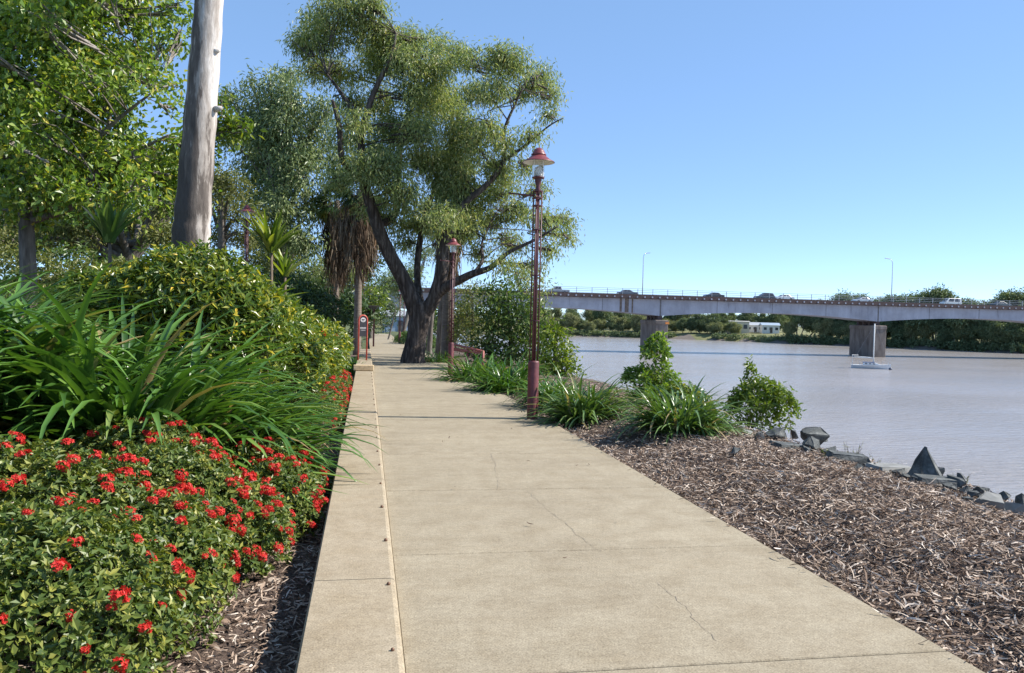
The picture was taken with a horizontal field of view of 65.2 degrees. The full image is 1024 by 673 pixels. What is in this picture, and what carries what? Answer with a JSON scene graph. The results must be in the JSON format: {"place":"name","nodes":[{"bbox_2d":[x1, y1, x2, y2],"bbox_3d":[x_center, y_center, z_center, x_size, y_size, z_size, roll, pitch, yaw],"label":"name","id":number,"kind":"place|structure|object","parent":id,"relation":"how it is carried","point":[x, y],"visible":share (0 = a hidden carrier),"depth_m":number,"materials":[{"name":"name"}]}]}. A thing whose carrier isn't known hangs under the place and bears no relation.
{"place":"outdoors","nodes":[
{"label":"outdoors","id":0,"kind":"place"},
{"bbox_2d":[1,0,1023,325],"label":"sky","id":1,"kind":"structure","parent":0,"point":[794,147],"materials":[{"name":"blue"}]},
{"bbox_2d":[4,320,1023,672],"bbox_3d":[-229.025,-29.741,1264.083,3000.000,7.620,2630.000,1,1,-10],"label":"ground","id":2,"kind":"structure","parent":0,"point":[280,572],"depth_m":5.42,"materials":[{"name":"brown wood"}]},
{"bbox_2d":[0,240,86,306],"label":"park bush","id":3,"kind":"object","parent":2,"relation":"on","point":[43,256],"visible":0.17,"depth_m":16.32,"materials":[{"name":"green plant"}]},
{"bbox_2d":[0,260,117,337],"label":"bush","id":4,"kind":"object","parent":2,"relation":"on","point":[26,300],"visible":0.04,"depth_m":8.80,"materials":[{"name":"green plant"}]},
{"bbox_2d":[0,239,133,292],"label":"park bush","id":5,"kind":"object","parent":2,"relation":"on","point":[62,250],"visible":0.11,"depth_m":19.06,"materials":[{"name":"green plant"}]},
{"bbox_2d":[0,184,173,265],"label":"park tree","id":6,"kind":"object","parent":2,"relation":"on","point":[125,243],"visible":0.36,"depth_m":21.54,"materials":[{"name":"green plant"}]},
{"bbox_2d":[0,430,175,624],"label":"ixora bush","id":7,"kind":"object","parent":2,"relation":"on","point":[18,464],"visible":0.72,"depth_m":4.29,"materials":[{"name":"green plant"}]},
{"bbox_2d":[38,248,138,303],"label":"park bush","id":8,"kind":"object","parent":2,"relation":"on","point":[119,261],"visible":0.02,"depth_m":17.40,"materials":[{"name":"green plant"}]},
{"bbox_2d":[35,262,178,350],"bbox_3d":[-5.269,-0.142,10.495,1.749,1.688,1.809,1,1,-10],"label":"hedge bush","id":9,"kind":"object","parent":2,"relation":"on","point":[108,276],"visible":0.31,"depth_m":10.05,"materials":[{"name":"green plant"}]},
{"bbox_2d":[0,0,223,316],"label":"leafy tree","id":10,"kind":"object","parent":2,"relation":"on","point":[44,177],"visible":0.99,"depth_m":12.64,"materials":[{"name":"green plant"}]},
{"bbox_2d":[82,193,149,269],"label":"spear leaf plant","id":11,"kind":"object","parent":2,"relation":"on","point":[108,224],"visible":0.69,"depth_m":11.06,"materials":[{"name":"green leaf"},{"name":"bark"}]},
{"bbox_2d":[2,399,349,672],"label":"garden mulch","id":12,"kind":"object","parent":2,"relation":"on","point":[271,641],"visible":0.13,"depth_m":4.54,"materials":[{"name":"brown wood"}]},
{"bbox_2d":[0,269,207,447],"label":"strap leaf lily","id":13,"kind":"object","parent":12,"relation":"on","point":[43,337],"visible":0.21,"depth_m":6.57,"materials":[{"name":"green plant"}]},
{"bbox_2d":[0,485,244,672],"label":"ixora bush","id":14,"kind":"object","parent":12,"relation":"on","point":[126,595],"visible":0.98,"depth_m":3.42,"materials":[{"name":"green plant"}]},
{"bbox_2d":[51,411,298,587],"bbox_3d":[-2.402,1.079,5.545,1.827,1.049,1.966,1,1,-10],"label":"ixora bush","id":15,"kind":"object","parent":12,"relation":"on","point":[179,460],"visible":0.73,"depth_m":5.29,"materials":[{"name":"green plant"}]},
{"bbox_2d":[216,433,329,543],"bbox_3d":[-2.163,1.233,6.891,1.210,0.779,2.259,1,1,-10],"label":"ixora bush","id":16,"kind":"object","parent":12,"relation":"on","point":[277,467],"visible":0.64,"depth_m":6.40,"materials":[{"name":"green plant"}]},
{"bbox_2d":[219,350,363,457],"bbox_3d":[-3.238,0.855,8.901,3.306,1.569,3.209,1,1,-10],"label":"strap leaf lily","id":17,"kind":"object","parent":12,"relation":"on","point":[282,398],"visible":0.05,"depth_m":8.96,"materials":[{"name":"green plant"}]},
{"bbox_2d":[304,375,349,431],"bbox_3d":[-3.047,1.081,13.116,0.752,0.746,3.773,1,1,-10],"label":"flowering border","id":18,"kind":"object","parent":12,"relation":"on","point":[331,386],"visible":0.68,"depth_m":12.42,"materials":[{"name":"green plant"}]},
{"bbox_2d":[327,368,352,398],"bbox_3d":[-3.781,1.022,17.238,0.737,0.637,5.038,1,1,-10],"label":"flowering border","id":19,"kind":"object","parent":12,"relation":"on","point":[344,377],"visible":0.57,"depth_m":16.43,"materials":[{"name":"red plant"}]},
{"bbox_2d":[0,261,367,518],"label":"strap leaf lily","id":20,"kind":"object","parent":2,"relation":"on","point":[93,406],"visible":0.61,"depth_m":6.40,"materials":[{"name":"green plant"}]},
{"bbox_2d":[169,0,223,350],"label":"pale gum trunk","id":21,"kind":"object","parent":2,"relation":"on","point":[193,205],"visible":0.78,"depth_m":11.13,"materials":[{"name":"grey plant"}]},
{"bbox_2d":[98,237,302,395],"bbox_3d":[-4.008,0.044,10.584,2.624,2.663,2.084,0,2,-40],"label":"hedge bush","id":22,"kind":"object","parent":2,"relation":"on","point":[215,274],"visible":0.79,"depth_m":10.05,"materials":[{"name":"green plant"}]},
{"bbox_2d":[214,85,267,169],"bbox_3d":[-5.794,-2.286,16.325,1.447,5.616,0.995,0,2,-40],"label":"leafy tree","id":23,"kind":"object","parent":2,"relation":"on","point":[236,125],"visible":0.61,"depth_m":16.14,"materials":[{"name":"green plant"}]},
{"bbox_2d":[210,156,272,261],"bbox_3d":[-12.937,-4.048,36.270,3.894,8.237,5.842,1,2,-34],"label":"blue gum","id":24,"kind":"object","parent":2,"relation":"on","point":[225,182],"visible":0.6,"depth_m":35.64,"materials":[{"name":"grey plant"}]},
{"bbox_2d":[102,357,385,512],"bbox_3d":[-2.849,0.927,7.707,3.322,1.640,3.117,1,1,-10],"label":"strap leaf lily","id":25,"kind":"object","parent":2,"relation":"on","point":[291,427],"visible":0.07,"depth_m":7.51,"materials":[{"name":"green plant"}]},
{"bbox_2d":[238,205,254,264],"bbox_3d":[-8.559,-2.067,25.766,0.495,4.338,0.647,1,1,-14],"label":"street lamp","id":26,"kind":"object","parent":2,"relation":"on","point":[246,234],"visible":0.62,"depth_m":25.77,"materials":[{"name":"red metal"}]},
{"bbox_2d":[235,230,304,277],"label":"park tree","id":27,"kind":"object","parent":2,"relation":"on","point":[261,261],"visible":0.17,"depth_m":53.24,"materials":[{"name":"green plant"}]},
{"bbox_2d":[214,292,331,413],"bbox_3d":[-3.888,0.322,12.620,2.084,2.172,2.372,1,1,-10],"label":"hedge bush","id":28,"kind":"object","parent":2,"relation":"on","point":[313,351],"visible":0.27,"depth_m":12.46,"materials":[{"name":"green plant"}]},
{"bbox_2d":[238,207,307,301],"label":"spear leaf plant","id":29,"kind":"object","parent":2,"relation":"on","point":[272,242],"visible":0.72,"depth_m":14.32,"materials":[{"name":"green plant"}]},
{"bbox_2d":[215,58,357,286],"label":"blue gum","id":30,"kind":"object","parent":2,"relation":"on","point":[280,181],"visible":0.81,"depth_m":41.83,"materials":[{"name":"grey plant"}]},
{"bbox_2d":[264,248,310,309],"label":"spear leaf plant","id":31,"kind":"object","parent":2,"relation":"on","point":[284,268],"visible":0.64,"depth_m":14.82,"materials":[{"name":"green plant"}]},
{"bbox_2d":[252,307,347,402],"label":"hedge bush","id":32,"kind":"object","parent":2,"relation":"on","point":[335,356],"visible":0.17,"depth_m":14.80,"materials":[{"name":"green plant"}]},
{"bbox_2d":[247,265,353,326],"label":"park bush","id":33,"kind":"object","parent":2,"relation":"on","point":[319,303],"visible":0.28,"depth_m":28.76,"materials":[{"name":"green plant"}]},
{"bbox_2d":[289,315,351,373],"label":"hedge bush","id":34,"kind":"object","parent":2,"relation":"on","point":[336,330],"visible":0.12,"depth_m":17.11,"materials":[{"name":"green plant"}]},
{"bbox_2d":[259,234,385,316],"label":"park tree","id":35,"kind":"object","parent":2,"relation":"on","point":[350,287],"visible":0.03,"depth_m":63.37,"materials":[{"name":"green plant"}]},
{"bbox_2d":[297,253,354,289],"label":"slender tree","id":36,"kind":"object","parent":2,"relation":"on","point":[311,267],"visible":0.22,"depth_m":56.32,"materials":[{"name":"green plant"}]},
{"bbox_2d":[274,275,387,345],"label":"park bush","id":37,"kind":"object","parent":2,"relation":"on","point":[347,296],"visible":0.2,"depth_m":48.36,"materials":[{"name":"green plant"}]},
{"bbox_2d":[311,183,354,320],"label":"palm tree","id":38,"kind":"object","parent":2,"relation":"on","point":[335,278],"visible":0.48,"depth_m":42.38,"materials":[{"name":"green plant"}]},
{"bbox_2d":[294,371,404,672],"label":"garden kerb","id":39,"kind":"structure","parent":2,"relation":"on","point":[352,623],"depth_m":4.72,"materials":[{"name":"concrete"}]},
{"bbox_2d":[327,167,389,354],"bbox_3d":[-7.540,-3.792,39.176,3.393,9.797,3.476,1,1,-10],"label":"palm tree","id":40,"kind":"object","parent":2,"relation":"on","point":[360,245],"visible":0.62,"depth_m":38.56,"materials":[{"name":"brown plant"}]},
{"bbox_2d":[357,315,367,359],"bbox_3d":[-4.769,0.248,25.575,0.332,1.893,0.052,1,1,-30],"label":"park sign","id":41,"kind":"object","parent":2,"relation":"on","point":[362,325],"visible":0.96,"depth_m":25.55,"materials":[{"name":"red metal"}]},
{"bbox_2d":[355,349,371,370],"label":"raised kerb","id":42,"kind":"structure","parent":2,"relation":"on","point":[362,352],"depth_m":27.23,"materials":[{"name":"concrete"}]},
{"bbox_2d":[350,276,393,339],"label":"park tree","id":43,"kind":"object","parent":2,"relation":"on","point":[368,291],"visible":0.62,"depth_m":78.54,"materials":[{"name":"green plant"}]},
{"bbox_2d":[347,291,403,333],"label":"park tree","id":44,"kind":"object","parent":2,"relation":"on","point":[389,306],"visible":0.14,"depth_m":103.02,"materials":[{"name":"green plant"}]},
{"bbox_2d":[382,310,408,332],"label":"park building","id":45,"kind":"structure","parent":2,"relation":"on","point":[395,328],"depth_m":131.22,"materials":[{"name":"metal"}]},
{"bbox_2d":[367,238,435,331],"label":"park tree","id":46,"kind":"object","parent":2,"relation":"on","point":[389,280],"visible":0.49,"depth_m":92.72,"materials":[{"name":"green plant"}]},
{"bbox_2d":[415,202,436,355],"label":"slender tree","id":47,"kind":"object","parent":2,"relation":"on","point":[429,340],"visible":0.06,"depth_m":36.83,"materials":[{"name":"grey plant"}]},
{"bbox_2d":[276,0,587,362],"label":"gum tree","id":48,"kind":"object","parent":2,"relation":"on","point":[389,51],"visible":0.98,"depth_m":28.04,"materials":[{"name":"green plant"}]},
{"bbox_2d":[424,349,462,363],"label":"strap leaf lily","id":49,"kind":"object","parent":2,"relation":"on","point":[433,358],"visible":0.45,"depth_m":29.86,"materials":[{"name":"green plant"}]},
{"bbox_2d":[404,199,486,356],"bbox_3d":[-3.085,-2.846,36.095,4.684,7.892,3.303,1,1,-10],"label":"slender tree","id":50,"kind":"object","parent":2,"relation":"on","point":[439,333],"visible":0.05,"depth_m":35.83,"materials":[{"name":"grey plant"}]},
{"bbox_2d":[431,196,470,357],"bbox_3d":[-2.704,-2.676,34.019,2.135,7.525,2.045,1,1,-10],"label":"palm tree","id":51,"kind":"object","parent":2,"relation":"on","point":[445,315],"visible":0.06,"depth_m":33.86,"materials":[{"name":"brown plant"}]},
{"bbox_2d":[433,285,485,342],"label":"park tree","id":52,"kind":"object","parent":2,"relation":"on","point":[435,324],"visible":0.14,"depth_m":58.06,"materials":[{"name":"green plant"}]},
{"bbox_2d":[453,343,483,365],"bbox_3d":[-1.661,0.738,26.009,0.556,1.045,4.252,1,1,-16],"label":"bench","id":53,"kind":"object","parent":2,"relation":"on","point":[467,349],"visible":0.51,"depth_m":25.04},
{"bbox_2d":[422,349,517,382],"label":"strap leaf lily","id":54,"kind":"object","parent":2,"relation":"on","point":[456,374],"visible":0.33,"depth_m":20.25,"materials":[{"name":"green plant"}]},
{"bbox_2d":[443,277,500,356],"bbox_3d":[-1.597,-0.641,33.301,2.531,3.769,2.428,1,1,-10],"label":"bank tree","id":55,"kind":"object","parent":2,"relation":"on","point":[466,317],"visible":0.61,"depth_m":33.23,"materials":[{"name":"green plant"}]},
{"bbox_2d":[459,269,554,368],"bbox_3d":[0.059,-0.384,25.532,3.376,3.560,2.789,1,1,-10],"label":"bank tree","id":56,"kind":"object","parent":2,"relation":"on","point":[502,306],"visible":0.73,"depth_m":25.24,"materials":[{"name":"green plant"}]},
{"bbox_2d":[454,347,565,395],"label":"strap leaf lily","id":57,"kind":"object","parent":2,"relation":"on","point":[497,385],"visible":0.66,"depth_m":17.46,"materials":[{"name":"green plant"}]},
{"bbox_2d":[494,255,558,355],"bbox_3d":[0.388,-0.701,27.595,2.022,4.200,2.166,3,2,41],"label":"bank tree","id":58,"kind":"object","parent":2,"relation":"on","point":[527,283],"visible":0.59,"depth_m":27.62,"materials":[{"name":"green plant"}]},
{"bbox_2d":[509,148,554,419],"bbox_3d":[0.315,-0.753,12.765,0.674,4.515,0.516,0,2,-41],"label":"street lamp","id":59,"kind":"object","parent":2,"relation":"on","point":[538,160],"visible":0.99,"depth_m":12.77,"materials":[{"name":"red metal"}]},
{"bbox_2d":[498,364,603,413],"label":"strap leaf lily","id":60,"kind":"object","parent":2,"relation":"on","point":[545,387],"visible":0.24,"depth_m":14.53,"materials":[{"name":"green plant"}]},
{"bbox_2d":[517,315,586,377],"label":"bank tree","id":61,"kind":"object","parent":2,"relation":"on","point":[560,361],"visible":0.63,"depth_m":21.53,"materials":[{"name":"green plant"}]},
{"bbox_2d":[562,312,580,331],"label":"tree","id":62,"kind":"object","parent":2,"relation":"on","point":[571,320],"visible":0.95,"depth_m":345.76,"materials":[{"name":"green plant"}]},
{"bbox_2d":[517,369,649,429],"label":"strap leaf lily","id":63,"kind":"object","parent":2,"relation":"on","point":[578,407],"visible":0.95,"depth_m":12.35,"materials":[{"name":"green leaf"}]},
{"bbox_2d":[589,310,613,323],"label":"tree","id":64,"kind":"object","parent":2,"relation":"on","point":[601,315],"visible":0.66,"depth_m":357.42,"materials":[{"name":"green plant"}]},
{"bbox_2d":[609,315,629,331],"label":"tree","id":65,"kind":"object","parent":2,"relation":"on","point":[621,323],"visible":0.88,"depth_m":346.91,"materials":[{"name":"green plant"}]},
{"bbox_2d":[629,314,645,332],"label":"tree","id":66,"kind":"object","parent":2,"relation":"on","point":[635,319],"visible":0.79,"depth_m":342.66,"materials":[{"name":"green plant"}]},
{"bbox_2d":[618,330,686,404],"bbox_3d":[2.544,0.597,14.297,1.322,1.456,1.043,1,1,-10],"label":"broad leaf sapling","id":67,"kind":"object","parent":2,"relation":"on","point":[654,377],"visible":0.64,"depth_m":14.21,"materials":[{"name":"green plant"}]},
{"bbox_2d":[647,379,716,412],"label":"lily","id":68,"kind":"object","parent":2,"relation":"on","point":[685,388],"visible":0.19,"depth_m":12.08,"materials":[{"name":"green plant"}]},
{"bbox_2d":[602,373,773,445],"bbox_3d":[2.337,1.035,10.931,2.300,1.115,2.266,1,1,-10],"label":"strap leaf lily","id":69,"kind":"object","parent":2,"relation":"on","point":[685,415],"visible":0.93,"depth_m":10.60,"materials":[{"name":"green leaf"}]},
{"bbox_2d":[689,314,706,333],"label":"tree","id":70,"kind":"object","parent":2,"relation":"on","point":[700,320],"visible":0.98,"depth_m":342.18,"materials":[{"name":"green plant"}]},
{"bbox_2d":[705,321,724,333],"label":"tree","id":71,"kind":"object","parent":2,"relation":"on","point":[717,327],"visible":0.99,"depth_m":334.94,"materials":[{"name":"green plant"}]},
{"bbox_2d":[725,321,742,333],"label":"tree","id":72,"kind":"object","parent":2,"relation":"on","point":[734,327],"visible":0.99,"depth_m":331.92,"materials":[{"name":"green plant"}]},
{"bbox_2d":[720,354,806,437],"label":"broad leaf shrub","id":73,"kind":"object","parent":2,"relation":"on","point":[764,401],"visible":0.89,"depth_m":12.48,"materials":[{"name":"green plant"}]},
{"bbox_2d":[759,323,780,333],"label":"building","id":74,"kind":"structure","parent":2,"relation":"on","point":[774,328],"depth_m":338.10,"materials":[{"name":"white"}]},
{"bbox_2d":[765,427,786,439],"bbox_3d":[3.614,1.339,10.947,0.287,0.180,0.244,1,1,-6],"label":"rubble rock","id":75,"kind":"object","parent":2,"relation":"on","point":[778,433],"visible":0.85,"depth_m":10.91,"materials":[{"name":"stone"}]},
{"bbox_2d":[765,314,789,330],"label":"tree","id":76,"kind":"object","parent":2,"relation":"on","point":[776,318],"visible":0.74,"depth_m":352.34,"materials":[{"name":"green plant"}]},
{"bbox_2d":[543,328,1023,353],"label":"undergrowth","id":77,"kind":"object","parent":2,"relation":"on","point":[969,345],"visible":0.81,"depth_m":291.54,"materials":[{"name":"green plant"}]},
{"bbox_2d":[768,440,802,449],"bbox_3d":[3.432,1.377,9.990,0.464,0.136,0.330,1,1,-21],"label":"rubble rock","id":78,"kind":"object","parent":2,"relation":"on","point":[781,444],"visible":0.42,"depth_m":9.91,"materials":[{"name":"stone"}]},
{"bbox_2d":[781,320,797,335],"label":"tree","id":79,"kind":"object","parent":2,"relation":"on","point":[790,326],"visible":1,"depth_m":306.39,"materials":[{"name":"green plant"}]},
{"bbox_2d":[802,436,819,450],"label":"rubble rock","id":80,"kind":"object","parent":2,"relation":"on","point":[812,442],"visible":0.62,"depth_m":9.85,"materials":[{"name":"stone"}]},
{"bbox_2d":[800,427,829,444],"bbox_3d":[3.990,1.323,10.583,0.363,0.257,0.188,1,1,-4],"label":"rubble rock","id":81,"kind":"object","parent":2,"relation":"on","point":[821,434],"visible":0.82,"depth_m":10.54,"materials":[{"name":"stone"}]},
{"bbox_2d":[812,318,835,338],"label":"tree","id":82,"kind":"object","parent":2,"relation":"on","point":[821,327],"visible":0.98,"depth_m":297.74,"materials":[{"name":"green plant"}]},
{"bbox_2d":[650,454,1023,672],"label":"bark strips","id":83,"kind":"object","parent":2,"relation":"on","point":[944,537],"visible":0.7,"depth_m":6.00,"materials":[{"name":"brown wood"}]},
{"bbox_2d":[830,321,846,338],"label":"tree","id":84,"kind":"object","parent":2,"relation":"on","point":[836,329],"visible":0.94,"depth_m":295.78,"materials":[{"name":"green plant"}]},
{"bbox_2d":[827,288,867,300],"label":"tree","id":85,"kind":"object","parent":2,"relation":"on","point":[844,298],"visible":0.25,"depth_m":297.36,"materials":[{"name":"green plant"}]},
{"bbox_2d":[824,450,871,464],"bbox_3d":[3.833,1.387,9.162,0.532,0.147,0.277,1,1,-3],"label":"rubble rock","id":86,"kind":"object","parent":2,"relation":"on","point":[857,457],"visible":0.65,"depth_m":9.06,"materials":[{"name":"stone"}]},
{"bbox_2d":[863,463,910,473],"bbox_3d":[4.099,1.425,8.698,0.558,0.086,0.303,1,1,-24],"label":"rubble rock","id":87,"kind":"object","parent":2,"relation":"on","point":[888,466],"visible":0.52,"depth_m":8.64,"materials":[{"name":"stone"}]},
{"bbox_2d":[888,324,907,341],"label":"tree","id":88,"kind":"object","parent":2,"relation":"on","point":[897,331],"visible":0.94,"depth_m":282.86,"materials":[{"name":"green plant"}]},
{"bbox_2d":[903,293,938,338],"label":"tree","id":89,"kind":"object","parent":2,"relation":"on","point":[914,321],"visible":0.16,"depth_m":276.07,"materials":[{"name":"green plant"}]},
{"bbox_2d":[907,446,941,477],"bbox_3d":[4.307,1.314,8.255,0.395,0.368,0.328,1,1,-24],"label":"rubble rock","id":90,"kind":"object","parent":2,"relation":"on","point":[924,462],"visible":0.56,"depth_m":8.21,"materials":[{"name":"stone"}]},
{"bbox_2d":[908,473,961,487],"bbox_3d":[4.196,1.427,7.946,0.447,0.098,0.276,1,1,0],"label":"rubble rock","id":91,"kind":"object","parent":2,"relation":"on","point":[928,479],"visible":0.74,"depth_m":7.86,"materials":[{"name":"stone"}]},
{"bbox_2d":[914,283,959,339],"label":"tree","id":92,"kind":"object","parent":2,"relation":"on","point":[934,294],"visible":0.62,"depth_m":271.63,"materials":[{"name":"green plant"}]},
{"bbox_2d":[933,324,955,340],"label":"tree","id":93,"kind":"object","parent":2,"relation":"on","point":[943,333],"visible":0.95,"depth_m":267.79,"materials":[{"name":"green plant"}]},
{"bbox_2d":[947,297,986,340],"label":"tree","id":94,"kind":"object","parent":2,"relation":"on","point":[960,321],"visible":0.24,"depth_m":259.83,"materials":[{"name":"green plant"}]},
{"bbox_2d":[957,319,983,342],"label":"tree","id":95,"kind":"object","parent":2,"relation":"on","point":[968,331],"visible":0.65,"depth_m":259.03,"materials":[{"name":"green plant"}]},
{"bbox_2d":[973,491,1004,510],"bbox_3d":[4.080,1.438,6.880,0.259,0.207,0.278,2,1,29],"label":"rubble rock","id":96,"kind":"object","parent":2,"relation":"on","point":[993,498],"visible":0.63,"depth_m":6.78,"materials":[{"name":"stone"}]},
{"bbox_2d":[977,320,1009,341],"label":"tree","id":97,"kind":"object","parent":2,"relation":"on","point":[993,328],"visible":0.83,"depth_m":251.02,"materials":[{"name":"green plant"}]},
{"bbox_2d":[991,326,1018,345],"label":"tree","id":98,"kind":"object","parent":2,"relation":"on","point":[1002,339],"visible":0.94,"depth_m":249.04,"materials":[{"name":"green plant"}]},
{"bbox_2d":[993,286,1023,305],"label":"tree","id":99,"kind":"object","parent":2,"relation":"on","point":[1003,295],"visible":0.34,"depth_m":255.58,"materials":[{"name":"green plant"}]},
{"bbox_2d":[1004,502,1023,513],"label":"rubble rock","id":100,"kind":"object","parent":2,"relation":"on","point":[1015,507],"visible":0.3,"depth_m":6.77,"materials":[{"name":"stone"}]},
{"bbox_2d":[1004,322,1023,344],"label":"tree","id":101,"kind":"object","parent":2,"relation":"on","point":[1018,328],"visible":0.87,"depth_m":247.79,"materials":[{"name":"green plant"}]},
{"bbox_2d":[369,334,984,672],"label":"path","id":102,"kind":"structure","parent":0,"point":[490,579],"depth_m":5.13,"materials":[{"name":"concrete"}]},
{"bbox_2d":[440,238,460,373],"bbox_3d":[-1.752,-0.814,22.442,0.579,3.882,0.443,1,1,-3],"label":"street lamp","id":103,"kind":"object","parent":102,"relation":"on","point":[452,243],"visible":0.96,"depth_m":22.41,"materials":[{"name":"red metal"}]},
{"bbox_2d":[433,333,1023,501],"bbox_3d":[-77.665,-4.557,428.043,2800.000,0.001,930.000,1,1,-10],"label":"water","id":104,"kind":"structure","parent":0,"point":[954,412],"depth_m":87.81,"materials":[{"name":"grey liquid"}]},
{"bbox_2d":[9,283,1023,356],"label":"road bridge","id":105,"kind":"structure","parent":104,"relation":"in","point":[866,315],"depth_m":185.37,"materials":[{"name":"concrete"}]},
{"bbox_2d":[851,324,890,368],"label":"sailing boat","id":106,"kind":"object","parent":104,"relation":"on","point":[870,365],"visible":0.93,"depth_m":135.14,"materials":[{"name":"white plastic"}]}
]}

